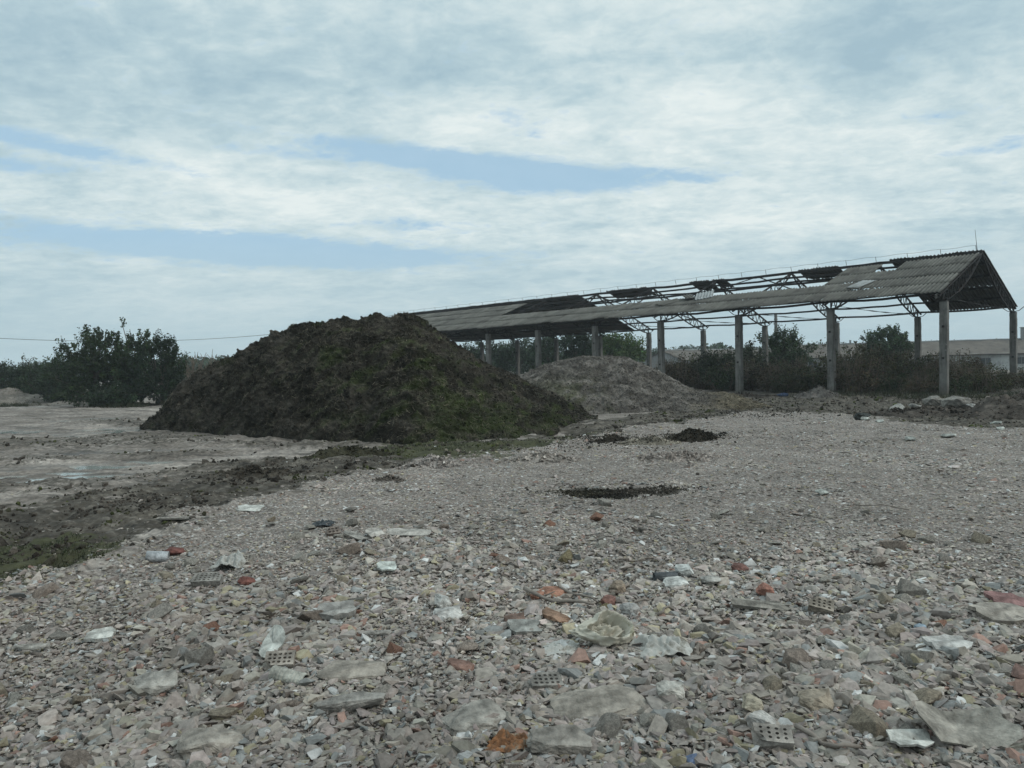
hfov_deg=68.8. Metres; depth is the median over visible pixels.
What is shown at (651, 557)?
stick
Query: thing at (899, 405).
boulder
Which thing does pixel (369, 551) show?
rubble chunk
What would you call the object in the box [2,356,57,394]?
bush
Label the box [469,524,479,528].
rubble chunk
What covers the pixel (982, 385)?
scrub shrub
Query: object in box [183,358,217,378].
bush
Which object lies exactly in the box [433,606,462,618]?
plaster block
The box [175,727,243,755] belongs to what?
concrete lump
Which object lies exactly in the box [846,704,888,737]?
rubble chunk
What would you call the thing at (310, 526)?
rubble chunk
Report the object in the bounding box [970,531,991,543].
rubble chunk
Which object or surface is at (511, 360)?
background tree
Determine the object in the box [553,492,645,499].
compost clump
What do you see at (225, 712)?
rubble chunk
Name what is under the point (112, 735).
rubble
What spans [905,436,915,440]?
pale scrap
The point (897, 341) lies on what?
round tree
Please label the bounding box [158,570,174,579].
rubble chunk
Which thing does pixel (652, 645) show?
rag
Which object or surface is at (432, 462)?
rubble hump
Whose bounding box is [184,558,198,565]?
rubble chunk
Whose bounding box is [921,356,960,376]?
scrub shrub
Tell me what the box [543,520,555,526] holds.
rubble chunk
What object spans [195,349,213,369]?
bare shrub
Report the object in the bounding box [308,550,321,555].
rubble chunk
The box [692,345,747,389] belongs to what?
dark bush
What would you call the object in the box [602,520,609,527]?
rubble chunk
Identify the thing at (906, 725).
rubble chunk
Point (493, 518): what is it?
stick
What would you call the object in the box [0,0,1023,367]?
sky
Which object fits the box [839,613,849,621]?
rubble chunk
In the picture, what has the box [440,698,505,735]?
concrete lump
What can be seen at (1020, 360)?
window
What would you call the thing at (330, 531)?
perforated brick
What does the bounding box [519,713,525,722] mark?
rubble chunk
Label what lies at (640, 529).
rubble chunk
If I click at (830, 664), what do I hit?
rubble chunk
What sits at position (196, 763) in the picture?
rubble chunk
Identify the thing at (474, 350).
background tree
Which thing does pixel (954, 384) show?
scrub shrub
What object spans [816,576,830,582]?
rubble chunk
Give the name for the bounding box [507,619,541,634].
grey tile
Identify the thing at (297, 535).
rubble chunk
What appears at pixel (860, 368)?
scrub shrub
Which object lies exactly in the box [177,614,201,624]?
rubble chunk
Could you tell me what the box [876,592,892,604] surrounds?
rubble chunk
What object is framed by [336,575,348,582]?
rubble chunk
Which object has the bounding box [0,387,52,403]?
dirt mound
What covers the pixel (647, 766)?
rubble chunk
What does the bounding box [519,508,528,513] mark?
rubble chunk
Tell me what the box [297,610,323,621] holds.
rubble chunk
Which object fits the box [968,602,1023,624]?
grey tile
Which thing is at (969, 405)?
boulder
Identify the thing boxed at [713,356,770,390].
scrub shrub
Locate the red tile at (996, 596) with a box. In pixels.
[984,591,1023,606]
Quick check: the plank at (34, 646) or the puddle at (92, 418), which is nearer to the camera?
the plank at (34, 646)
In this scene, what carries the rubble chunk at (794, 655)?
on the rubble
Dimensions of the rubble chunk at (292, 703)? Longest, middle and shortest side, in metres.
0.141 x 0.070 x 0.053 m
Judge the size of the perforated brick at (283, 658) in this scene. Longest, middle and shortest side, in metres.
0.194 x 0.122 x 0.068 m
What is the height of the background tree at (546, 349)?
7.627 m
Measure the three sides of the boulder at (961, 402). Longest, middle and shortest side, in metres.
1.081 x 0.698 x 0.584 m
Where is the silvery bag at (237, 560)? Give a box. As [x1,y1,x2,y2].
[210,550,245,568]
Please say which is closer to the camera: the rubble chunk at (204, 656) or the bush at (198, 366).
the rubble chunk at (204, 656)
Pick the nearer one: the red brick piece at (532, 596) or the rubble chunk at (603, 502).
the red brick piece at (532, 596)
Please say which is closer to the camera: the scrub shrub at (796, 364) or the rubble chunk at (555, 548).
the rubble chunk at (555, 548)
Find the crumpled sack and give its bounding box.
[568,610,634,646]
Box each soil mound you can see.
[735,391,786,397]
[791,385,841,397]
[963,390,1023,419]
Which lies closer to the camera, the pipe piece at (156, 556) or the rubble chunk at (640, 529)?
the pipe piece at (156, 556)
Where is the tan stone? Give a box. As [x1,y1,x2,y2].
[609,580,625,592]
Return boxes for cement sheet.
[886,729,933,748]
[915,701,1022,749]
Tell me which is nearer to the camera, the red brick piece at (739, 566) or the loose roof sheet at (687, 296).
the red brick piece at (739, 566)
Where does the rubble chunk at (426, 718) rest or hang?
on the rubble
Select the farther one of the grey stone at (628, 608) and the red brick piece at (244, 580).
the red brick piece at (244, 580)
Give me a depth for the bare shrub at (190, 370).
61.81 m
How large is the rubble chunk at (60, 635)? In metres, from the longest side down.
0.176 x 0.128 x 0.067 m
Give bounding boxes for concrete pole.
[774,315,777,359]
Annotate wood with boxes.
[0,338,1006,383]
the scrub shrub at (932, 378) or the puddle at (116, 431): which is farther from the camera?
the scrub shrub at (932, 378)
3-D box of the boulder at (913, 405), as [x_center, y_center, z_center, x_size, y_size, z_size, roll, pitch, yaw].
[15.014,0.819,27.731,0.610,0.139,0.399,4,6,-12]
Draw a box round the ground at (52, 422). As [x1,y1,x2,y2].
[0,370,1023,767]
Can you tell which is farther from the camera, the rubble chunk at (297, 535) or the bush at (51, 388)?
the bush at (51, 388)
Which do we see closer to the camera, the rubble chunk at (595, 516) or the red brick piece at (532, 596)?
the red brick piece at (532, 596)
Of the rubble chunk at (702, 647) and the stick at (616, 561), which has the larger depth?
the stick at (616, 561)
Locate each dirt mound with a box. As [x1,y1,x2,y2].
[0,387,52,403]
[33,399,87,405]
[88,402,159,406]
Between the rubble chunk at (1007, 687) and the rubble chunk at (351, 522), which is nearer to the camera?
the rubble chunk at (1007, 687)
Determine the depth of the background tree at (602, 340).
91.10 m
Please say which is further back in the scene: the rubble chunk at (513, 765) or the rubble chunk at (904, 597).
the rubble chunk at (904, 597)
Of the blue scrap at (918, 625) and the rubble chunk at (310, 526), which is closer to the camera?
the blue scrap at (918, 625)
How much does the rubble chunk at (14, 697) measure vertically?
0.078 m
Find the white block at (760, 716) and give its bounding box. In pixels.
[745,710,775,727]
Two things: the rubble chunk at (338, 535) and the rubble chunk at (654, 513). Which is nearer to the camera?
the rubble chunk at (338, 535)
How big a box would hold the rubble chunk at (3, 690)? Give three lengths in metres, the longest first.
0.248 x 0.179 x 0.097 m
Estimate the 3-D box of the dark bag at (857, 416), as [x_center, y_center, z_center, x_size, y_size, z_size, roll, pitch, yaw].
[11.384,1.071,24.332,0.596,0.299,0.316,-2,1,-24]
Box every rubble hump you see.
[390,454,468,469]
[502,451,585,463]
[632,449,722,462]
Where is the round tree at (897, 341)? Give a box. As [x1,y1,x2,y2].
[858,323,913,362]
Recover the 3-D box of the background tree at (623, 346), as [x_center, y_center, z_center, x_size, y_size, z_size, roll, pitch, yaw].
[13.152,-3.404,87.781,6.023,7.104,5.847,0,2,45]
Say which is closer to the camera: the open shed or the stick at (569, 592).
the stick at (569, 592)
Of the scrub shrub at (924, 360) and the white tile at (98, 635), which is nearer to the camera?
the white tile at (98, 635)
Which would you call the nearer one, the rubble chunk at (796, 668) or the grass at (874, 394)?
the rubble chunk at (796, 668)
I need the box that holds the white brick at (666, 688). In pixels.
[656,680,684,700]
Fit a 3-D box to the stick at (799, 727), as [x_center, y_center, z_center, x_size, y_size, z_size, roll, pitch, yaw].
[1.599,1.816,3.812,0.321,0.068,0.113,0,1,32]
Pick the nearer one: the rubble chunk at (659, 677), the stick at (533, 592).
the rubble chunk at (659, 677)
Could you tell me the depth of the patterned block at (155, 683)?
4.55 m
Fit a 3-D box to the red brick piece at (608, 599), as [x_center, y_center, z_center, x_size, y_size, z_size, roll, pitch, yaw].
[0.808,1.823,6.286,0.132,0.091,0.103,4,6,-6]
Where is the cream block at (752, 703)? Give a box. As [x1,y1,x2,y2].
[742,693,763,712]
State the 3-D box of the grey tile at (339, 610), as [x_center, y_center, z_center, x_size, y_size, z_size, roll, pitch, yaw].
[-1.381,1.784,5.874,0.306,0.073,0.210,-2,13,-17]
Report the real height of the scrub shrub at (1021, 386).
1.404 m
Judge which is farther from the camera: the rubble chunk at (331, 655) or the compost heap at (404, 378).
the compost heap at (404, 378)
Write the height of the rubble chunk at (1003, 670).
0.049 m
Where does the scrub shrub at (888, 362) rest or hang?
on the ground at (52, 422)
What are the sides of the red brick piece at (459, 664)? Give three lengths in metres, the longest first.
0.188 x 0.120 x 0.061 m
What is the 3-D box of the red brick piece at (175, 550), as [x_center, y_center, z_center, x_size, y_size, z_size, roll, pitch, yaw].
[-3.774,1.863,8.331,0.267,0.080,0.124,4,6,-6]
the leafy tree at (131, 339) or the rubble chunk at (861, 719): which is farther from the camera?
the leafy tree at (131, 339)
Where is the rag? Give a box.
[629,634,692,657]
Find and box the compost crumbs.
[0,394,1023,584]
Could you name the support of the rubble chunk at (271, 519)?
on the ground at (52, 422)
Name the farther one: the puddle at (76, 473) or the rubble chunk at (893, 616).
the puddle at (76, 473)
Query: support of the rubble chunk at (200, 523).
on the ground at (52, 422)
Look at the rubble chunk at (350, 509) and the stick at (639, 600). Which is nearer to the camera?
the stick at (639, 600)
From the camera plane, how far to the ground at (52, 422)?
12.42 m
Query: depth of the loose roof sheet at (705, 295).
53.52 m
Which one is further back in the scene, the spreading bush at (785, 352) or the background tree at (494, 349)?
the background tree at (494, 349)
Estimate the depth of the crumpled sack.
5.25 m
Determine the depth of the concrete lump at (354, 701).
4.25 m
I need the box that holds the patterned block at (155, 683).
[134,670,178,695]
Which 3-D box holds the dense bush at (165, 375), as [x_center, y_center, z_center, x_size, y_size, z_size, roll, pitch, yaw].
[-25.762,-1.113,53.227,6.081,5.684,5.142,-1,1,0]
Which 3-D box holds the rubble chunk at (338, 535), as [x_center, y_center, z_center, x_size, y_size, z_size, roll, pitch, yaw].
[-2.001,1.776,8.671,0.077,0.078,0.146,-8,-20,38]
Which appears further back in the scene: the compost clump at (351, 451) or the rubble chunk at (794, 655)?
the compost clump at (351, 451)
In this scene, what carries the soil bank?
on the ground at (52, 422)
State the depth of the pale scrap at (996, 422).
22.32 m
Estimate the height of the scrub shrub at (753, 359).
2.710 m
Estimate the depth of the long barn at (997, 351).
124.49 m
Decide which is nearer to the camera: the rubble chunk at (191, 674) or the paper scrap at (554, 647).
the rubble chunk at (191, 674)
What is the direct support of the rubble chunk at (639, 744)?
on the rubble
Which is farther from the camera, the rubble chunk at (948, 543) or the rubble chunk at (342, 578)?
the rubble chunk at (948, 543)
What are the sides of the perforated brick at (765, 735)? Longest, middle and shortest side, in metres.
0.192 x 0.104 x 0.067 m
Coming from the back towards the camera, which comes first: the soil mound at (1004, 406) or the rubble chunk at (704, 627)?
the soil mound at (1004, 406)
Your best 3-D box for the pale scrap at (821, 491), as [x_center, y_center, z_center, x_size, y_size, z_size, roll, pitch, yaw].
[4.511,1.567,10.875,0.200,0.060,0.145,4,6,-12]
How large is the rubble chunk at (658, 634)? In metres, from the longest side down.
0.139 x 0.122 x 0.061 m
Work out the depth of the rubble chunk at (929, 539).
8.06 m
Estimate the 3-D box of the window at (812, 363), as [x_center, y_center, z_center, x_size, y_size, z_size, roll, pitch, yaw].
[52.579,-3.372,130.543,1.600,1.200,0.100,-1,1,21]
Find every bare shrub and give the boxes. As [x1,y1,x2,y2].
[181,353,205,377]
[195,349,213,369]
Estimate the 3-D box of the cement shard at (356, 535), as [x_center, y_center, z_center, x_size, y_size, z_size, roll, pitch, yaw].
[-1.796,1.742,8.611,0.430,0.037,0.102,8,15,43]
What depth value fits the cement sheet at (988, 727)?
3.88 m
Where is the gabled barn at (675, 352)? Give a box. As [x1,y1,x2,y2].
[641,348,773,367]
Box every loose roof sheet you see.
[655,298,682,305]
[682,294,695,298]
[695,290,713,299]
[846,280,875,287]
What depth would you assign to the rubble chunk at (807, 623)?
5.54 m
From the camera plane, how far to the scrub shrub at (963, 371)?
43.75 m
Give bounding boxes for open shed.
[400,232,1022,395]
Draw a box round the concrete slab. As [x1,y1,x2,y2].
[549,684,647,721]
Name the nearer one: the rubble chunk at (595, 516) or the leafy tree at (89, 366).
the rubble chunk at (595, 516)
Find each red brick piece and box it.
[164,547,185,554]
[238,576,255,584]
[447,658,474,672]
[504,612,524,621]
[530,590,543,599]
[539,586,565,597]
[542,607,570,622]
[600,594,615,604]
[731,562,748,570]
[756,582,774,595]
[1010,663,1023,678]
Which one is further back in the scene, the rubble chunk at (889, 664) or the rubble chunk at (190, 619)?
the rubble chunk at (190, 619)
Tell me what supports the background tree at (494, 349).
on the ground at (52, 422)
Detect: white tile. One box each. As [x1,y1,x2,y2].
[84,627,115,642]
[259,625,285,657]
[376,561,396,570]
[922,634,972,652]
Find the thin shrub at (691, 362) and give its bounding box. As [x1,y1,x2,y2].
[673,349,702,383]
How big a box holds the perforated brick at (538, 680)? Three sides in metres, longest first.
0.203 x 0.124 x 0.068 m
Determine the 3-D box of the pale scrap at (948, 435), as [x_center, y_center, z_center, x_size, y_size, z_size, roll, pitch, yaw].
[11.000,1.304,18.828,0.359,0.119,0.236,-7,-6,19]
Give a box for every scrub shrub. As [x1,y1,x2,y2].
[653,352,692,384]
[677,361,708,385]
[685,369,714,389]
[698,364,746,391]
[708,356,759,386]
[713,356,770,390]
[769,361,826,392]
[770,376,802,392]
[776,354,812,370]
[797,358,862,391]
[813,339,876,373]
[821,357,849,378]
[826,354,885,393]
[845,342,885,364]
[850,341,914,389]
[878,349,915,385]
[888,349,922,366]
[898,350,938,382]
[918,366,974,387]
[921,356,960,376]
[925,364,958,382]
[932,348,972,369]
[932,377,970,394]
[949,354,988,373]
[949,360,993,388]
[956,354,997,374]
[958,362,1012,392]
[987,369,1021,389]
[997,371,1023,388]
[1013,371,1023,388]
[1018,366,1023,384]
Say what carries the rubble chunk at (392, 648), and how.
on the rubble
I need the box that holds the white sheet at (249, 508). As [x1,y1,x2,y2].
[236,504,264,511]
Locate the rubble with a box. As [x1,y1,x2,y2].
[0,411,1023,767]
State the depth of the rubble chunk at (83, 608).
6.19 m
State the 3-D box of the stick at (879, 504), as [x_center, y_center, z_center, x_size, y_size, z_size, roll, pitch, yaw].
[4.809,1.589,9.745,0.658,0.065,0.065,-1,1,21]
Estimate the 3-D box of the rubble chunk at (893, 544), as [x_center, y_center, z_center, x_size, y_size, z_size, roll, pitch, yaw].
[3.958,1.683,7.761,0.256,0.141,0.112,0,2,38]
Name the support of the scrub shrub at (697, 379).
on the ground at (52, 422)
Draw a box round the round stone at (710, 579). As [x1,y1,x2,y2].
[700,574,721,584]
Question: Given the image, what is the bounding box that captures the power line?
[0,315,391,341]
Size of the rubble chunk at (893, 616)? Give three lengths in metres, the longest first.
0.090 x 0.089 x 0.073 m
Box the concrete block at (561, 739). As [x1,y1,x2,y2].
[526,724,592,756]
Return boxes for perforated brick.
[190,572,224,587]
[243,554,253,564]
[264,650,295,670]
[325,526,340,536]
[527,672,563,689]
[751,722,794,750]
[786,684,834,697]
[807,596,834,614]
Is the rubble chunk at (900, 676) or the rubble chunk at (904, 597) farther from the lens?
the rubble chunk at (904, 597)
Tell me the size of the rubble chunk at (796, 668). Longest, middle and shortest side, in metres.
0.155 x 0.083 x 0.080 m
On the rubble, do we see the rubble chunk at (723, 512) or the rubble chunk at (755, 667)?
the rubble chunk at (755, 667)
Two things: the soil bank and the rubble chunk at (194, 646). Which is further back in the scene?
the soil bank
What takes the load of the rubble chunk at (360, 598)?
on the rubble
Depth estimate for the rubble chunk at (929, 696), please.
4.25 m
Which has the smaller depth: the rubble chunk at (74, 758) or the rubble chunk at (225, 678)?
the rubble chunk at (74, 758)
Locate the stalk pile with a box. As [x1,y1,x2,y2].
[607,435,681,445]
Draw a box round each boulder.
[890,403,904,409]
[908,404,921,407]
[922,395,940,405]
[940,396,971,408]
[966,403,975,407]
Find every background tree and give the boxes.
[458,340,484,360]
[477,340,513,371]
[494,338,543,373]
[524,336,570,366]
[549,333,604,361]
[589,333,613,355]
[602,328,646,361]
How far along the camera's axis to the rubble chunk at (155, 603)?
6.22 m
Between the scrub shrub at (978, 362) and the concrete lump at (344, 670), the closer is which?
the concrete lump at (344, 670)
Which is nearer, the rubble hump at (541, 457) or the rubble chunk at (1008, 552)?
the rubble chunk at (1008, 552)
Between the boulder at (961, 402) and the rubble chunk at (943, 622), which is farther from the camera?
the boulder at (961, 402)
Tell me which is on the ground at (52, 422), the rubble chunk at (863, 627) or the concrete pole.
the concrete pole
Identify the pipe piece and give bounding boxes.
[145,551,169,561]
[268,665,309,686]
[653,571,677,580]
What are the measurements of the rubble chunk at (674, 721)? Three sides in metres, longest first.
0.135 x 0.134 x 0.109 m
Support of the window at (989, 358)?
in the long barn at (997, 351)
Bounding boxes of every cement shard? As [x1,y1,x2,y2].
[344,530,366,539]
[365,527,384,537]
[386,528,431,535]
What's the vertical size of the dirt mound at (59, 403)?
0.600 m
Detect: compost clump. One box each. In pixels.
[212,464,300,478]
[299,445,403,458]
[372,474,405,481]
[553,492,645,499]
[589,433,635,442]
[664,427,724,441]
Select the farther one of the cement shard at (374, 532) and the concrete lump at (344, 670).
the cement shard at (374, 532)
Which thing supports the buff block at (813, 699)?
on the rubble
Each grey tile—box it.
[317,600,356,619]
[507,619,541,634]
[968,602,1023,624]
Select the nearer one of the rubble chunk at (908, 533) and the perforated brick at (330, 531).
the rubble chunk at (908, 533)
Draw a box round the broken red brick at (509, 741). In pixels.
[483,728,529,752]
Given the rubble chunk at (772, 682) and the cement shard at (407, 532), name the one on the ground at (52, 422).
the cement shard at (407, 532)
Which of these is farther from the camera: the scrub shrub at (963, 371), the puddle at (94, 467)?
the scrub shrub at (963, 371)
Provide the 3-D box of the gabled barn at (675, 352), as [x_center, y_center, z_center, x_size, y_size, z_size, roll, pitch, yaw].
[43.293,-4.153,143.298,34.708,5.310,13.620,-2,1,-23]
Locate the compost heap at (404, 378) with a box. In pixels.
[139,312,598,444]
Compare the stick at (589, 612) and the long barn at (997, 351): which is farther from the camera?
the long barn at (997, 351)
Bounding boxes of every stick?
[491,517,519,520]
[523,587,593,605]
[557,581,598,602]
[585,608,610,614]
[615,557,649,562]
[632,597,654,602]
[635,543,682,561]
[655,603,672,615]
[794,723,860,748]
[853,503,908,509]
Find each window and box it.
[808,361,817,366]
[980,357,990,364]
[1017,357,1023,363]
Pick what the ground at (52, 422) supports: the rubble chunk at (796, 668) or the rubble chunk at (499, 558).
the rubble chunk at (499, 558)
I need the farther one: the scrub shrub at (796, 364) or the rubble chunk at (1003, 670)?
the scrub shrub at (796, 364)
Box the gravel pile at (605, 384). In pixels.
[519,355,771,414]
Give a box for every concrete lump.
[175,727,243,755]
[313,691,385,713]
[315,660,386,681]
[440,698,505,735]
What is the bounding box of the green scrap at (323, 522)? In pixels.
[312,519,335,525]
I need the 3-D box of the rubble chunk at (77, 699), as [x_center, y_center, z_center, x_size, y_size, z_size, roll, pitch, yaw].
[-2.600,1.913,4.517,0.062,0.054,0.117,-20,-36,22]
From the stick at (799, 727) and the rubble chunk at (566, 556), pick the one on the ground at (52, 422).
the rubble chunk at (566, 556)
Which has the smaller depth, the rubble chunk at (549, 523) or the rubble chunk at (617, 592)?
the rubble chunk at (617, 592)
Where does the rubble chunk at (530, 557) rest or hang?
on the ground at (52, 422)
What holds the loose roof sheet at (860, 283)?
on the open shed
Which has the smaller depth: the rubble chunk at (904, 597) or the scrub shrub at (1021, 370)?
the rubble chunk at (904, 597)
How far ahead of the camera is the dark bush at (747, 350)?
61.43 m
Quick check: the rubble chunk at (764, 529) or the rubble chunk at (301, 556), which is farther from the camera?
the rubble chunk at (764, 529)
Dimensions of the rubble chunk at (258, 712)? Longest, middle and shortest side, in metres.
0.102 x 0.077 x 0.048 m
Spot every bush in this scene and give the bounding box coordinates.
[0,353,35,393]
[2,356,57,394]
[30,348,87,402]
[82,384,139,406]
[105,328,191,404]
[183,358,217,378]
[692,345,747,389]
[730,338,773,369]
[754,323,820,367]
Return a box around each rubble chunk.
[0,682,8,697]
[4,692,21,708]
[15,624,34,634]
[32,582,58,598]
[48,630,72,640]
[48,734,58,741]
[59,749,92,767]
[72,695,91,704]
[77,606,88,611]
[118,584,126,588]
[121,759,133,767]
[146,603,173,618]
[150,600,162,607]
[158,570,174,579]
[164,563,175,569]
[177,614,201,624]
[180,646,214,666]
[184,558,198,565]
[184,643,199,648]
[186,760,206,767]
[187,672,195,678]
[189,711,201,718]
[190,569,201,572]
[196,521,207,525]
[201,621,220,631]
[208,706,238,719]
[213,674,232,686]
[245,707,264,720]
[267,516,275,521]
[282,698,303,706]
[287,532,304,539]
[290,576,308,583]
[291,551,306,561]
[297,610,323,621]
[305,524,315,528]
[307,533,318,536]
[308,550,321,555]
[321,653,334,657]
[333,534,343,537]
[335,542,360,554]
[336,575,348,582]
[345,507,357,511]
[345,519,358,526]
[347,596,366,600]
[364,548,380,555]
[372,684,391,700]
[386,642,402,653]
[418,747,444,763]
[419,716,429,720]
[439,523,448,528]
[456,642,478,650]
[458,551,469,555]
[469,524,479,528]
[494,554,509,562]
[500,764,523,767]
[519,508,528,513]
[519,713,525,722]
[522,554,534,560]
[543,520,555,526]
[550,546,560,550]
[558,540,572,544]
[558,549,572,562]
[589,512,603,520]
[594,712,622,739]
[595,540,607,547]
[598,499,611,506]
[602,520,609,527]
[608,589,620,595]
[616,536,632,543]
[632,764,654,767]
[638,527,645,532]
[638,742,651,753]
[639,713,660,727]
[647,632,661,636]
[650,511,661,516]
[652,669,665,681]
[665,712,688,731]
[693,623,711,633]
[695,642,707,652]
[710,513,722,519]
[715,725,727,735]
[717,510,729,514]
[742,661,759,669]
[757,525,770,532]
[762,675,782,690]
[782,648,811,668]
[790,662,801,672]
[798,619,811,626]
[813,542,820,546]
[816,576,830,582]
[816,636,825,644]
[819,660,838,669]
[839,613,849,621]
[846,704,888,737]
[859,625,871,630]
[860,679,875,687]
[870,556,887,566]
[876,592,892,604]
[879,540,906,550]
[885,622,905,638]
[885,663,893,666]
[889,533,900,538]
[889,613,897,620]
[891,670,914,685]
[894,593,912,602]
[896,578,926,595]
[897,721,917,750]
[899,529,915,538]
[900,650,933,665]
[913,687,942,704]
[917,535,935,542]
[933,619,946,626]
[938,553,951,561]
[941,759,965,767]
[943,541,953,545]
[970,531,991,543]
[993,668,1011,676]
[1001,551,1012,554]
[1004,681,1013,689]
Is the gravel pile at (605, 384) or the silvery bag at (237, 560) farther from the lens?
the gravel pile at (605, 384)
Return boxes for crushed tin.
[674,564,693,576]
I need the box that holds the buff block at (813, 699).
[798,688,833,711]
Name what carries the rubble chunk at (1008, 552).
on the ground at (52, 422)
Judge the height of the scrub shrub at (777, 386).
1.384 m
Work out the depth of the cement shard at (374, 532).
8.65 m
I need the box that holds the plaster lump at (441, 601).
[434,593,451,607]
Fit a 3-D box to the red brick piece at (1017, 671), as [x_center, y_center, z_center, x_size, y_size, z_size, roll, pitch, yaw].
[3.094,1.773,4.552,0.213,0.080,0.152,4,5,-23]
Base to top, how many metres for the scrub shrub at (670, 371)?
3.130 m
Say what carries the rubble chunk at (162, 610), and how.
on the rubble
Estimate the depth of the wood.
197.51 m
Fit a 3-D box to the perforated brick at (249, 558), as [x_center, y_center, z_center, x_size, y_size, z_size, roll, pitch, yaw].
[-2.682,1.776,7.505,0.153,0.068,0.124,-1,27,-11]
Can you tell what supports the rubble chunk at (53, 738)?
on the rubble
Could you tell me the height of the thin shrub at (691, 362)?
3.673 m
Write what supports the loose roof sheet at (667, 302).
on the open shed
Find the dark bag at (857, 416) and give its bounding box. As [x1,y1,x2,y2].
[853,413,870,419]
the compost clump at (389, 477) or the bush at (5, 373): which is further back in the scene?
the bush at (5, 373)
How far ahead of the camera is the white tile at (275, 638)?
5.11 m
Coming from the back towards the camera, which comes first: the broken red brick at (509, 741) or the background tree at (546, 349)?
the background tree at (546, 349)
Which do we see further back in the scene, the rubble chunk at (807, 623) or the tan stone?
the tan stone
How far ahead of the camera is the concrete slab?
4.31 m
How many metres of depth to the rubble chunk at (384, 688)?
4.50 m
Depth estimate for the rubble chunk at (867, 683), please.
4.54 m
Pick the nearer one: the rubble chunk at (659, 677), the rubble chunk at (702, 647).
the rubble chunk at (659, 677)
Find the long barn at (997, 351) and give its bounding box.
[791,327,1023,369]
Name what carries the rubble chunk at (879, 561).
on the ground at (52, 422)
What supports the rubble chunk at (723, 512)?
on the ground at (52, 422)
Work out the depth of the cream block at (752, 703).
4.18 m
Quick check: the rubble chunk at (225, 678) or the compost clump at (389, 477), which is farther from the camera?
the compost clump at (389, 477)
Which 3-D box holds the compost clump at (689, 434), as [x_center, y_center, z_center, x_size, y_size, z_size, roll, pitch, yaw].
[4.674,1.358,19.711,1.968,0.433,1.195,-1,1,0]
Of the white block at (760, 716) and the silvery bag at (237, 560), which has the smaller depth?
the white block at (760, 716)
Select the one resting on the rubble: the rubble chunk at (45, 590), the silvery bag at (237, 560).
the silvery bag at (237, 560)
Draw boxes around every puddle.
[0,430,42,433]
[0,472,124,482]
[54,418,119,421]
[70,461,172,469]
[76,427,141,432]
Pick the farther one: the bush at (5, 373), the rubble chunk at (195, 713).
the bush at (5, 373)
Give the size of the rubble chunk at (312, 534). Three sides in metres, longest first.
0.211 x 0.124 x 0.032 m
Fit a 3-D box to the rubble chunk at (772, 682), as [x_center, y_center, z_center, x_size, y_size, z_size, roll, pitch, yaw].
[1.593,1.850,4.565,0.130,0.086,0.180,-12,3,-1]
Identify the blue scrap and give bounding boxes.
[685,753,697,765]
[777,393,788,396]
[913,623,926,627]
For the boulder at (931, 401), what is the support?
on the ground at (52, 422)
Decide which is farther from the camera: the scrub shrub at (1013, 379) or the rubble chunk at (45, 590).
the scrub shrub at (1013, 379)
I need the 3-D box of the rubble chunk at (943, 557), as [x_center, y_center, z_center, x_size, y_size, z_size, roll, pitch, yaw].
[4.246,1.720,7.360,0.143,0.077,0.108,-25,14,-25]
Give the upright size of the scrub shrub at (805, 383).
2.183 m
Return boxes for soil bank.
[834,404,971,418]
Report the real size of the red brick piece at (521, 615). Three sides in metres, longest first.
0.173 x 0.112 x 0.079 m
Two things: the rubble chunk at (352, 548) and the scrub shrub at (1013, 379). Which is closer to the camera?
the rubble chunk at (352, 548)
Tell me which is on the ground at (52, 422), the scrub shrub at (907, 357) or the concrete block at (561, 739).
the scrub shrub at (907, 357)
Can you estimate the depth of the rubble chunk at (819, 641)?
5.19 m
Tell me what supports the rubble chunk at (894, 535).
on the ground at (52, 422)
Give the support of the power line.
attached to the utility pole
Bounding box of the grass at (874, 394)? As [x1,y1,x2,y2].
[0,386,1021,578]
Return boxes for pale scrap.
[815,489,828,494]
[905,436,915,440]
[940,434,955,437]
[990,421,1001,423]
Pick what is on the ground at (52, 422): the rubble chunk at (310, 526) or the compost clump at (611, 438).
the compost clump at (611, 438)
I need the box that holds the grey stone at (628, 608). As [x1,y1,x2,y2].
[619,602,641,616]
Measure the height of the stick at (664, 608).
0.062 m
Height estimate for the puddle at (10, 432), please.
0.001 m
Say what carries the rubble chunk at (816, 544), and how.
on the rubble
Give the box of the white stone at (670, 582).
[662,576,688,587]
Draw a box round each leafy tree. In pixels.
[40,324,142,405]
[98,317,152,402]
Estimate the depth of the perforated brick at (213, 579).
6.88 m
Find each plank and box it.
[13,643,49,649]
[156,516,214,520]
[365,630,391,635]
[731,597,790,611]
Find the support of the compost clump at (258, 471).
on the ground at (52, 422)
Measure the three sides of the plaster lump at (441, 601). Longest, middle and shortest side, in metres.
0.169 x 0.130 x 0.121 m
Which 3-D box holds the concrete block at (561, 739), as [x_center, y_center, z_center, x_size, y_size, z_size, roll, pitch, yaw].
[0.243,1.848,3.839,0.352,0.132,0.151,1,7,-9]
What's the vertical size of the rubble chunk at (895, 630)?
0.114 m
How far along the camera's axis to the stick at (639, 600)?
6.24 m
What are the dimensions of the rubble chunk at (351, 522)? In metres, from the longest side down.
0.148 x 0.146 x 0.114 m
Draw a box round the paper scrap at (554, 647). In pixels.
[543,639,583,656]

